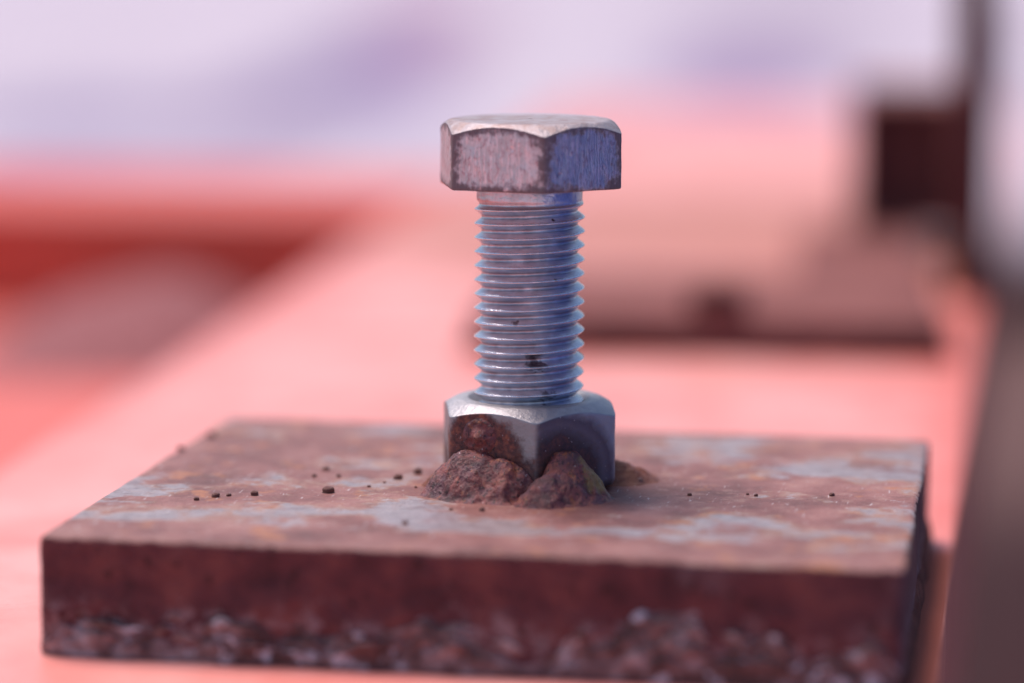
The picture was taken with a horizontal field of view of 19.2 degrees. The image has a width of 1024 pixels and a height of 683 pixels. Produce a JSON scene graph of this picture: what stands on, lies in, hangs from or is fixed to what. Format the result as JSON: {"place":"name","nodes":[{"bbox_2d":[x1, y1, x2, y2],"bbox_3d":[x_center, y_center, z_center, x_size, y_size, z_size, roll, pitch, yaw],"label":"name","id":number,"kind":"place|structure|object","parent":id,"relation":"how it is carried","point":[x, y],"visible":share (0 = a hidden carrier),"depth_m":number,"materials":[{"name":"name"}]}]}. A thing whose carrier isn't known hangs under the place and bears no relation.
{"place":"outdoors","nodes":[
{"label":"outdoors","id":0,"kind":"place"},
{"bbox_2d":[0,271,257,381],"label":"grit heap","id":1,"kind":"object","parent":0,"point":[136,330],"visible":0.86,"depth_m":1.13,"materials":[{"name":"red"}]},
{"bbox_2d":[0,0,1023,682],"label":"ground","id":2,"kind":"structure","parent":0,"point":[320,86],"depth_m":11.43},
{"bbox_2d":[0,106,1004,682],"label":"red chassis","id":3,"kind":"object","parent":2,"relation":"on","point":[360,290],"visible":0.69,"depth_m":0.97,"materials":[{"name":"paint"}]},
{"bbox_2d":[40,418,931,682],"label":"steel plate","id":4,"kind":"object","parent":3,"relation":"on","point":[729,558],"visible":0.91,"depth_m":0.50,"materials":[{"name":"brown metal"}]},
{"bbox_2d":[420,389,659,509],"bbox_3d":[0.004,0.018,0.545,0.040,0.016,0.041,4,9,22],"label":"hex nut","id":5,"kind":"object","parent":4,"relation":"on","point":[551,457],"visible":0.96,"depth_m":0.53,"materials":[{"name":"silver metal"}]},
{"bbox_2d":[440,114,621,405],"bbox_3d":[0.003,-0.011,0.545,0.034,0.059,0.033,2,8,9],"label":"hex bolt","id":6,"kind":"object","parent":5,"relation":"in","point":[529,178],"visible":0.98,"depth_m":0.54,"materials":[{"name":"metal"}]},
{"bbox_2d":[460,224,949,360],"bbox_3d":[0.067,-0.020,0.980,0.137,0.011,0.279,1,8,5],"label":"plate","id":7,"kind":"object","parent":3,"relation":"on","point":[845,292],"visible":0.77,"depth_m":0.87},
{"bbox_2d":[688,285,747,317],"bbox_3d":[0.058,-0.011,0.855,0.017,0.008,0.015,-1,8,-8],"label":"loose nut","id":8,"kind":"object","parent":7,"relation":"on","point":[718,301],"visible":1,"depth_m":0.85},
{"bbox_2d":[850,79,952,230],"bbox_3d":[0.149,-0.071,1.129,0.044,0.050,0.090,1,8,6],"label":"square tube","id":9,"kind":"object","parent":7,"relation":"on","point":[901,155],"visible":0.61,"depth_m":1.09,"materials":[{"name":"brown metal"}]},
{"bbox_2d":[948,0,995,299],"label":"steel rod","id":10,"kind":"object","parent":3,"relation":"on","point":[972,141],"visible":1,"depth_m":0.97,"materials":[{"name":"grey metal"}]},
{"bbox_2d":[992,248,1023,324],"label":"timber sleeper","id":11,"kind":"object","parent":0,"point":[1008,306],"depth_m":4.51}
]}

